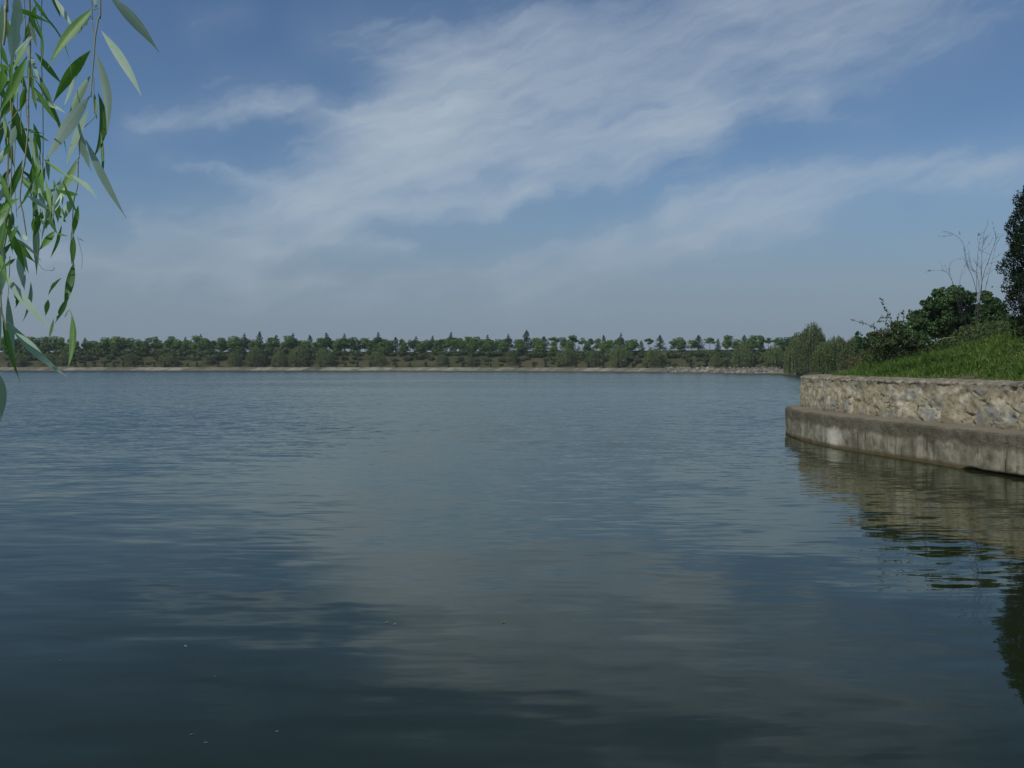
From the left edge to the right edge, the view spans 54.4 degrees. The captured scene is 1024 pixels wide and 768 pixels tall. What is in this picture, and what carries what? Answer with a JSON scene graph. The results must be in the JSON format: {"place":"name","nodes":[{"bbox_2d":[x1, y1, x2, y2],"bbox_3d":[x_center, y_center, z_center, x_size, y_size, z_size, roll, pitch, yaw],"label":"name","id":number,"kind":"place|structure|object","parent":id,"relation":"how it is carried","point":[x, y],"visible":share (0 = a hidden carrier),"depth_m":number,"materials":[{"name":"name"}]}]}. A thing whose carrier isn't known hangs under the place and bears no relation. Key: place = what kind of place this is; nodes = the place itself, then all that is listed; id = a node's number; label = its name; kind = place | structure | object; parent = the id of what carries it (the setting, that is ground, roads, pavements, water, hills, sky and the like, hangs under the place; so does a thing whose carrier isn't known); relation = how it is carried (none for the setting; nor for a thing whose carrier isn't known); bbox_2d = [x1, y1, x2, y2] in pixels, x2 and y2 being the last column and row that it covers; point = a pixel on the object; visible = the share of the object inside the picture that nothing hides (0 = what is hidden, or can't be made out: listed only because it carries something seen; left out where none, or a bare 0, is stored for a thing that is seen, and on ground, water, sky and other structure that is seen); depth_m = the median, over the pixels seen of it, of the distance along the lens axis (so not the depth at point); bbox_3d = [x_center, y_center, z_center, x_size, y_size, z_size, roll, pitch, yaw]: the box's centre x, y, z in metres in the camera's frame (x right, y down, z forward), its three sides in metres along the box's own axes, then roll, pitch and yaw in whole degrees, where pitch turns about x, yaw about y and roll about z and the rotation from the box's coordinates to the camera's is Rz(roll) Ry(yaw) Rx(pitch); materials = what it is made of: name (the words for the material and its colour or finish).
{"place":"outdoors","nodes":[
{"label":"outdoors","id":0,"kind":"place"},
{"bbox_2d":[0,347,1021,380],"bbox_3d":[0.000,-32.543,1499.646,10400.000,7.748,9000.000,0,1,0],"label":"ground","id":1,"kind":"structure","parent":0,"point":[495,362],"depth_m":297.39,"materials":[{"name":"green plant"}]},
{"bbox_2d":[10,353,28,365],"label":"willow tree","id":2,"kind":"object","parent":1,"relation":"on","point":[22,358],"visible":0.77,"depth_m":301.24,"materials":[{"name":"green plant"}]},
{"bbox_2d":[38,336,51,350],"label":"broadleaf tree","id":3,"kind":"object","parent":1,"relation":"on","point":[46,347],"visible":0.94,"depth_m":312.87,"materials":[{"name":"green plant"}]},
{"bbox_2d":[38,352,56,363],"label":"willow tree","id":4,"kind":"object","parent":1,"relation":"on","point":[50,357],"visible":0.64,"depth_m":302.51,"materials":[{"name":"green plant"}]},
{"bbox_2d":[44,336,64,350],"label":"broadleaf tree","id":5,"kind":"object","parent":1,"relation":"on","point":[53,343],"visible":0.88,"depth_m":313.12,"materials":[{"name":"green plant"}]},
{"bbox_2d":[55,337,65,350],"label":"broadleaf tree","id":6,"kind":"object","parent":1,"relation":"on","point":[61,340],"visible":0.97,"depth_m":312.27,"materials":[{"name":"green plant"}]},
{"bbox_2d":[55,352,71,364],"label":"willow tree","id":7,"kind":"object","parent":1,"relation":"on","point":[62,356],"visible":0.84,"depth_m":302.26,"materials":[{"name":"green plant"}]},
{"bbox_2d":[0,0,159,421],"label":"willow tree","id":8,"kind":"object","parent":1,"relation":"on","point":[33,182],"visible":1,"depth_m":1.14,"materials":[{"name":"green plant"}]},
{"bbox_2d":[81,340,93,349],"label":"broadleaf tree","id":9,"kind":"object","parent":1,"relation":"on","point":[86,345],"visible":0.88,"depth_m":311.98,"materials":[{"name":"green plant"}]},
{"bbox_2d":[86,340,100,352],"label":"broadleaf tree","id":10,"kind":"object","parent":1,"relation":"on","point":[96,347],"visible":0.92,"depth_m":311.49,"materials":[{"name":"green plant"}]},
{"bbox_2d":[98,337,111,348],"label":"broadleaf tree","id":11,"kind":"object","parent":1,"relation":"on","point":[101,343],"visible":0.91,"depth_m":311.70,"materials":[{"name":"green plant"}]},
{"bbox_2d":[108,336,123,349],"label":"broadleaf tree","id":12,"kind":"object","parent":1,"relation":"on","point":[113,341],"visible":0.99,"depth_m":311.27,"materials":[{"name":"green plant"}]},
{"bbox_2d":[118,337,128,350],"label":"broadleaf tree","id":13,"kind":"object","parent":1,"relation":"on","point":[121,340],"visible":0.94,"depth_m":312.69,"materials":[{"name":"green plant"}]},
{"bbox_2d":[119,347,136,354],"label":"rounded bush","id":14,"kind":"object","parent":1,"relation":"on","point":[128,350],"visible":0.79,"depth_m":309.52,"materials":[{"name":"green plant"}]},
{"bbox_2d":[124,338,135,348],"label":"broadleaf tree","id":15,"kind":"object","parent":1,"relation":"on","point":[129,342],"visible":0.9,"depth_m":312.67,"materials":[{"name":"green plant"}]},
{"bbox_2d":[123,352,138,364],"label":"willow tree","id":16,"kind":"object","parent":1,"relation":"on","point":[135,357],"visible":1,"depth_m":301.82,"materials":[{"name":"green plant"}]},
{"bbox_2d":[139,341,150,351],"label":"broadleaf tree","id":17,"kind":"object","parent":1,"relation":"on","point":[145,346],"visible":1,"depth_m":310.49,"materials":[{"name":"green plant"}]},
{"bbox_2d":[145,337,162,349],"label":"broadleaf tree","id":18,"kind":"object","parent":1,"relation":"on","point":[157,344],"visible":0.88,"depth_m":312.38,"materials":[{"name":"green plant"}]},
{"bbox_2d":[158,353,176,365],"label":"willow tree","id":19,"kind":"object","parent":1,"relation":"on","point":[169,358],"visible":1,"depth_m":299.52,"materials":[{"name":"green plant"}]},
{"bbox_2d":[169,339,183,348],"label":"broadleaf tree","id":20,"kind":"object","parent":1,"relation":"on","point":[177,344],"visible":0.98,"depth_m":310.54,"materials":[{"name":"green plant"}]},
{"bbox_2d":[180,340,191,351],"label":"broadleaf tree","id":21,"kind":"object","parent":1,"relation":"on","point":[185,345],"visible":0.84,"depth_m":310.76,"materials":[{"name":"green plant"}]},
{"bbox_2d":[188,335,201,349],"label":"broadleaf tree","id":22,"kind":"object","parent":1,"relation":"on","point":[196,338],"visible":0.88,"depth_m":311.22,"materials":[{"name":"green plant"}]},
{"bbox_2d":[196,338,211,351],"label":"broadleaf tree","id":23,"kind":"object","parent":1,"relation":"on","point":[201,342],"visible":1,"depth_m":309.93,"materials":[{"name":"green plant"}]},
{"bbox_2d":[212,352,225,359],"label":"rounded bush","id":24,"kind":"object","parent":1,"relation":"on","point":[219,356],"visible":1,"depth_m":303.79,"materials":[{"name":"green plant"}]},
{"bbox_2d":[217,337,227,353],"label":"broadleaf tree","id":25,"kind":"object","parent":1,"relation":"on","point":[221,347],"visible":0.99,"depth_m":310.19,"materials":[{"name":"green plant"}]},
{"bbox_2d":[226,336,240,351],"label":"broadleaf tree","id":26,"kind":"object","parent":1,"relation":"on","point":[233,342],"visible":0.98,"depth_m":309.28,"materials":[{"name":"green plant"}]},
{"bbox_2d":[227,350,243,365],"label":"willow tree","id":27,"kind":"object","parent":1,"relation":"on","point":[234,355],"visible":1,"depth_m":298.84,"materials":[{"name":"green plant"}]},
{"bbox_2d":[230,346,246,354],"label":"rounded bush","id":28,"kind":"object","parent":1,"relation":"on","point":[242,351],"visible":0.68,"depth_m":308.34,"materials":[{"name":"green plant"}]},
{"bbox_2d":[241,333,250,348],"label":"conifer tree","id":29,"kind":"object","parent":1,"relation":"on","point":[245,340],"visible":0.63,"depth_m":314.56,"materials":[{"name":"green plant"}]},
{"bbox_2d":[247,339,261,348],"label":"broadleaf tree","id":30,"kind":"object","parent":1,"relation":"on","point":[251,345],"visible":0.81,"depth_m":309.78,"materials":[{"name":"green plant"}]},
{"bbox_2d":[245,347,266,364],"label":"willow tree","id":31,"kind":"object","parent":1,"relation":"on","point":[248,357],"visible":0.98,"depth_m":298.93,"materials":[{"name":"green plant"}]},
{"bbox_2d":[257,346,277,355],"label":"rounded bush","id":32,"kind":"object","parent":1,"relation":"on","point":[266,350],"visible":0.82,"depth_m":306.98,"materials":[{"name":"green plant"}]},
{"bbox_2d":[265,338,279,348],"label":"broadleaf tree","id":33,"kind":"object","parent":1,"relation":"on","point":[275,342],"visible":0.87,"depth_m":309.73,"materials":[{"name":"green plant"}]},
{"bbox_2d":[271,350,286,365],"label":"willow tree","id":34,"kind":"object","parent":1,"relation":"on","point":[280,357],"visible":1,"depth_m":298.34,"materials":[{"name":"green plant"}]},
{"bbox_2d":[272,346,289,354],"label":"rounded bush","id":35,"kind":"object","parent":1,"relation":"on","point":[282,349],"visible":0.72,"depth_m":307.05,"materials":[{"name":"green plant"}]},
{"bbox_2d":[280,339,294,348],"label":"broadleaf tree","id":36,"kind":"object","parent":1,"relation":"on","point":[289,343],"visible":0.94,"depth_m":308.13,"materials":[{"name":"green plant"}]},
{"bbox_2d":[287,345,310,365],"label":"willow tree","id":37,"kind":"object","parent":1,"relation":"on","point":[298,352],"visible":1,"depth_m":297.64,"materials":[{"name":"green plant"}]},
{"bbox_2d":[316,347,334,364],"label":"willow tree","id":38,"kind":"object","parent":1,"relation":"on","point":[328,356],"visible":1,"depth_m":297.38,"materials":[{"name":"green plant"}]},
{"bbox_2d":[324,333,333,350],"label":"conifer tree","id":39,"kind":"object","parent":1,"relation":"on","point":[328,340],"visible":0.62,"depth_m":315.66,"materials":[{"name":"green plant"}]},
{"bbox_2d":[333,338,346,349],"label":"broadleaf tree","id":40,"kind":"object","parent":1,"relation":"on","point":[340,343],"visible":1,"depth_m":307.75,"materials":[{"name":"green plant"}]},
{"bbox_2d":[347,337,360,349],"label":"broadleaf tree","id":41,"kind":"object","parent":1,"relation":"on","point":[354,346],"visible":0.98,"depth_m":308.32,"materials":[{"name":"green plant"}]},
{"bbox_2d":[348,349,363,355],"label":"rounded bush","id":42,"kind":"object","parent":1,"relation":"on","point":[357,352],"visible":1,"depth_m":306.39,"materials":[{"name":"green plant"}]},
{"bbox_2d":[357,338,369,349],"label":"broadleaf tree","id":43,"kind":"object","parent":1,"relation":"on","point":[364,341],"visible":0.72,"depth_m":311.95,"materials":[{"name":"green plant"}]},
{"bbox_2d":[366,341,377,354],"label":"broadleaf tree","id":44,"kind":"object","parent":1,"relation":"on","point":[372,347],"visible":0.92,"depth_m":306.33,"materials":[{"name":"green plant"}]},
{"bbox_2d":[368,350,386,364],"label":"willow tree","id":45,"kind":"object","parent":1,"relation":"on","point":[376,356],"visible":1,"depth_m":296.56,"materials":[{"name":"green plant"}]},
{"bbox_2d":[372,332,382,348],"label":"conifer tree","id":46,"kind":"object","parent":1,"relation":"on","point":[377,340],"visible":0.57,"depth_m":311.78,"materials":[{"name":"green plant"}]},
{"bbox_2d":[384,341,392,354],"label":"broadleaf tree","id":47,"kind":"object","parent":1,"relation":"on","point":[388,345],"visible":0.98,"depth_m":306.24,"materials":[{"name":"green plant"}]},
{"bbox_2d":[0,367,794,373],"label":"embankment revetment","id":48,"kind":"object","parent":1,"relation":"on","point":[564,369],"visible":0.74,"depth_m":293.29,"materials":[{"name":"concrete"}]},
{"bbox_2d":[398,342,409,351],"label":"broadleaf tree","id":49,"kind":"object","parent":1,"relation":"on","point":[403,346],"visible":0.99,"depth_m":306.62,"materials":[{"name":"green plant"}]},
{"bbox_2d":[408,337,419,348],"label":"broadleaf tree","id":50,"kind":"object","parent":1,"relation":"on","point":[413,344],"visible":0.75,"depth_m":309.81,"materials":[{"name":"green plant"}]},
{"bbox_2d":[436,354,446,364],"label":"willow tree","id":51,"kind":"object","parent":1,"relation":"on","point":[441,357],"visible":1,"depth_m":293.99,"materials":[{"name":"green plant"}]},
{"bbox_2d":[441,338,449,351],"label":"broadleaf tree","id":52,"kind":"object","parent":1,"relation":"on","point":[446,344],"visible":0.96,"depth_m":304.12,"materials":[{"name":"green plant"}]},
{"bbox_2d":[449,340,458,350],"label":"broadleaf tree","id":53,"kind":"object","parent":1,"relation":"on","point":[454,346],"visible":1,"depth_m":302.86,"materials":[{"name":"green plant"}]},
{"bbox_2d":[458,340,467,351],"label":"broadleaf tree","id":54,"kind":"object","parent":1,"relation":"on","point":[461,345],"visible":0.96,"depth_m":302.90,"materials":[{"name":"green plant"}]},
{"bbox_2d":[477,339,486,352],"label":"broadleaf tree","id":55,"kind":"object","parent":1,"relation":"on","point":[480,343],"visible":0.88,"depth_m":301.85,"materials":[{"name":"green plant"}]},
{"bbox_2d":[481,342,493,350],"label":"broadleaf tree","id":56,"kind":"object","parent":1,"relation":"on","point":[486,345],"visible":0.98,"depth_m":299.27,"materials":[{"name":"green plant"}]},
{"bbox_2d":[498,342,509,351],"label":"broadleaf tree","id":57,"kind":"object","parent":1,"relation":"on","point":[505,347],"visible":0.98,"depth_m":297.72,"materials":[{"name":"green plant"}]},
{"bbox_2d":[505,348,517,364],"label":"willow tree","id":58,"kind":"object","parent":1,"relation":"on","point":[512,354],"visible":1,"depth_m":288.16,"materials":[{"name":"green plant"}]},
{"bbox_2d":[516,342,528,353],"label":"broadleaf tree","id":59,"kind":"object","parent":1,"relation":"on","point":[523,346],"visible":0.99,"depth_m":296.38,"materials":[{"name":"green plant"}]},
{"bbox_2d":[523,330,533,350],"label":"conifer tree","id":60,"kind":"object","parent":1,"relation":"on","point":[526,338],"visible":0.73,"depth_m":301.30,"materials":[{"name":"green plant"}]},
{"bbox_2d":[534,339,547,351],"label":"broadleaf tree","id":61,"kind":"object","parent":1,"relation":"on","point":[541,346],"visible":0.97,"depth_m":294.79,"materials":[{"name":"green plant"}]},
{"bbox_2d":[555,337,568,348],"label":"broadleaf tree","id":62,"kind":"object","parent":1,"relation":"on","point":[564,340],"visible":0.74,"depth_m":297.71,"materials":[{"name":"green plant"}]},
{"bbox_2d":[556,345,575,365],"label":"willow tree","id":63,"kind":"object","parent":1,"relation":"on","point":[566,351],"visible":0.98,"depth_m":281.44,"materials":[{"name":"green plant"}]},
{"bbox_2d":[565,341,577,353],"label":"broadleaf tree","id":64,"kind":"object","parent":1,"relation":"on","point":[572,346],"visible":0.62,"depth_m":290.28,"materials":[{"name":"green plant"}]},
{"bbox_2d":[583,340,594,351],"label":"broadleaf tree","id":65,"kind":"object","parent":1,"relation":"on","point":[587,345],"visible":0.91,"depth_m":287.98,"materials":[{"name":"green plant"}]},
{"bbox_2d":[587,348,600,366],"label":"willow tree","id":66,"kind":"object","parent":1,"relation":"on","point":[594,354],"visible":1,"depth_m":275.75,"materials":[{"name":"green plant"}]},
{"bbox_2d":[598,341,610,353],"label":"broadleaf tree","id":67,"kind":"object","parent":1,"relation":"on","point":[604,348],"visible":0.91,"depth_m":283.48,"materials":[{"name":"green plant"}]},
{"bbox_2d":[608,342,627,365],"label":"willow tree","id":68,"kind":"object","parent":1,"relation":"on","point":[620,357],"visible":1,"depth_m":269.30,"materials":[{"name":"green plant"}]},
{"bbox_2d":[624,341,636,354],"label":"broadleaf tree","id":69,"kind":"object","parent":1,"relation":"on","point":[630,346],"visible":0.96,"depth_m":278.79,"materials":[{"name":"green plant"}]},
{"bbox_2d":[642,348,663,366],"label":"willow tree","id":70,"kind":"object","parent":1,"relation":"on","point":[657,357],"visible":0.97,"depth_m":262.02,"materials":[{"name":"green plant"}]},
{"bbox_2d":[651,335,666,350],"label":"conifer tree","id":71,"kind":"object","parent":1,"relation":"on","point":[660,346],"visible":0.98,"depth_m":278.85,"materials":[{"name":"green plant"}]},
{"bbox_2d":[673,337,686,351],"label":"broadleaf tree","id":72,"kind":"object","parent":1,"relation":"on","point":[681,343],"visible":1,"depth_m":271.25,"materials":[{"name":"green plant"}]},
{"bbox_2d":[690,335,706,349],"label":"conifer tree","id":73,"kind":"object","parent":1,"relation":"on","point":[698,338],"visible":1,"depth_m":269.55,"materials":[{"name":"green plant"}]},
{"bbox_2d":[709,353,721,366],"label":"willow tree","id":74,"kind":"object","parent":1,"relation":"on","point":[714,359],"visible":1,"depth_m":247.09,"materials":[{"name":"green plant"}]},
{"bbox_2d":[661,366,784,372],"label":"riprap rubble","id":75,"kind":"object","parent":1,"relation":"on","point":[726,370],"visible":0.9,"depth_m":241.08,"materials":[{"name":"grey stone"}]},
{"bbox_2d":[721,335,733,350],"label":"broadleaf tree","id":76,"kind":"object","parent":1,"relation":"on","point":[726,343],"visible":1,"depth_m":258.61,"materials":[{"name":"green plant"}]},
{"bbox_2d":[731,341,753,367],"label":"willow tree","id":77,"kind":"object","parent":1,"relation":"on","point":[741,353],"visible":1,"depth_m":238.42,"materials":[{"name":"green plant"}]},
{"bbox_2d":[745,339,757,353],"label":"broadleaf tree","id":78,"kind":"object","parent":1,"relation":"on","point":[750,341],"visible":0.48,"depth_m":248.52,"materials":[{"name":"green plant"}]},
{"bbox_2d":[755,335,765,351],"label":"broadleaf tree","id":79,"kind":"object","parent":1,"relation":"on","point":[759,344],"visible":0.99,"depth_m":249.59,"materials":[{"name":"green plant"}]},
{"bbox_2d":[763,343,785,366],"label":"willow tree","id":80,"kind":"object","parent":1,"relation":"on","point":[772,352],"visible":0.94,"depth_m":230.03,"materials":[{"name":"green plant"}]},
{"bbox_2d":[780,337,789,348],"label":"broadleaf tree","id":81,"kind":"object","parent":1,"relation":"on","point":[787,340],"visible":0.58,"depth_m":244.25,"materials":[{"name":"green plant"}]},
{"bbox_2d":[783,332,812,374],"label":"willow tree","id":82,"kind":"object","parent":1,"relation":"on","point":[790,355],"visible":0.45,"depth_m":205.85,"materials":[{"name":"green plant"}]},
{"bbox_2d":[796,322,827,372],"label":"willow tree","id":83,"kind":"object","parent":1,"relation":"on","point":[809,340],"visible":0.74,"depth_m":188.51,"materials":[{"name":"green plant"}]},
{"bbox_2d":[810,341,836,373],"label":"willow tree","id":84,"kind":"object","parent":1,"relation":"on","point":[824,357],"visible":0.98,"depth_m":131.14,"materials":[{"name":"green plant"}]},
{"bbox_2d":[819,335,851,368],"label":"willow tree","id":85,"kind":"object","parent":1,"relation":"on","point":[837,344],"visible":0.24,"depth_m":148.64,"materials":[{"name":"green plant"}]},
{"bbox_2d":[838,336,868,369],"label":"willow tree","id":86,"kind":"object","parent":1,"relation":"on","point":[849,347],"visible":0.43,"depth_m":117.23,"materials":[{"name":"green plant"}]},
{"bbox_2d":[853,330,867,362],"bbox_3d":[21.091,-1.364,60.011,1.057,3.744,0.867,0,1,0],"label":"tree","id":87,"kind":"object","parent":1,"relation":"on","point":[858,348],"visible":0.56,"depth_m":59.91,"materials":[{"name":"green plant"}]},
{"bbox_2d":[841,351,885,373],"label":"dry weeds","id":88,"kind":"object","parent":1,"relation":"on","point":[855,358],"visible":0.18,"depth_m":36.66,"materials":[{"name":"green plant"}]},
{"bbox_2d":[785,374,1023,475],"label":"retaining wall","id":89,"kind":"structure","parent":1,"relation":"on","point":[968,423],"depth_m":26.89,"materials":[{"name":"stone"}]},
{"bbox_2d":[894,313,934,346],"bbox_3d":[15.098,-1.519,36.909,1.696,2.267,1.225,-1,1,-24],"label":"leafy shrub","id":90,"kind":"object","parent":1,"relation":"on","point":[918,332],"visible":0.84,"depth_m":36.71,"materials":[{"name":"green plant"}]},
{"bbox_2d":[829,325,1023,380],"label":"grass","id":91,"kind":"structure","parent":1,"relation":"on","point":[980,352],"depth_m":30.99,"materials":[{"name":"green plant"}]},
{"bbox_2d":[850,221,1002,361],"bbox_3d":[15.170,-3.286,36.535,7.313,5.976,2.249,-1,2,-38],"label":"arching shrub","id":92,"kind":"object","parent":1,"relation":"on","point":[893,336],"visible":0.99,"depth_m":34.91,"materials":[{"name":"green plant"}]},
{"bbox_2d":[860,319,1011,365],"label":"undergrowth","id":93,"kind":"object","parent":1,"relation":"on","point":[1002,325],"visible":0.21,"depth_m":35.95,"materials":[{"name":"green plant"}]},
{"bbox_2d":[912,285,977,341],"bbox_3d":[18.068,-2.365,41.181,3.431,3.458,1.747,-1,1,-22],"label":"camphor tree","id":94,"kind":"object","parent":1,"relation":"on","point":[945,318],"visible":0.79,"depth_m":40.70,"materials":[{"name":"green plant"}]},
{"bbox_2d":[974,290,1011,327],"bbox_3d":[18.800,-2.334,38.893,1.426,2.743,1.044,1,1,29],"label":"leafy tree","id":95,"kind":"object","parent":1,"relation":"on","point":[990,308],"visible":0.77,"depth_m":38.75,"materials":[{"name":"green plant"}]},
{"bbox_2d":[995,185,1023,327],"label":"evergreen tree","id":96,"kind":"object","parent":1,"relation":"on","point":[1016,248],"visible":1,"depth_m":29.91,"materials":[{"name":"green plant"}]},
{"bbox_2d":[1007,315,1023,337],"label":"shrub","id":97,"kind":"object","parent":1,"relation":"on","point":[1011,326],"visible":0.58,"depth_m":32.87,"materials":[{"name":"green plant"}]},
{"bbox_2d":[0,371,1023,767],"bbox_3d":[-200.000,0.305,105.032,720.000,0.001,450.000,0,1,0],"label":"water","id":98,"kind":"structure","parent":0,"point":[688,569],"depth_m":11.92,"materials":[{"name":"blue liquid"}]},
{"bbox_2d":[0,0,1023,351],"label":"sky","id":99,"kind":"structure","parent":0,"point":[406,170],"materials":[{"name":"blue"}]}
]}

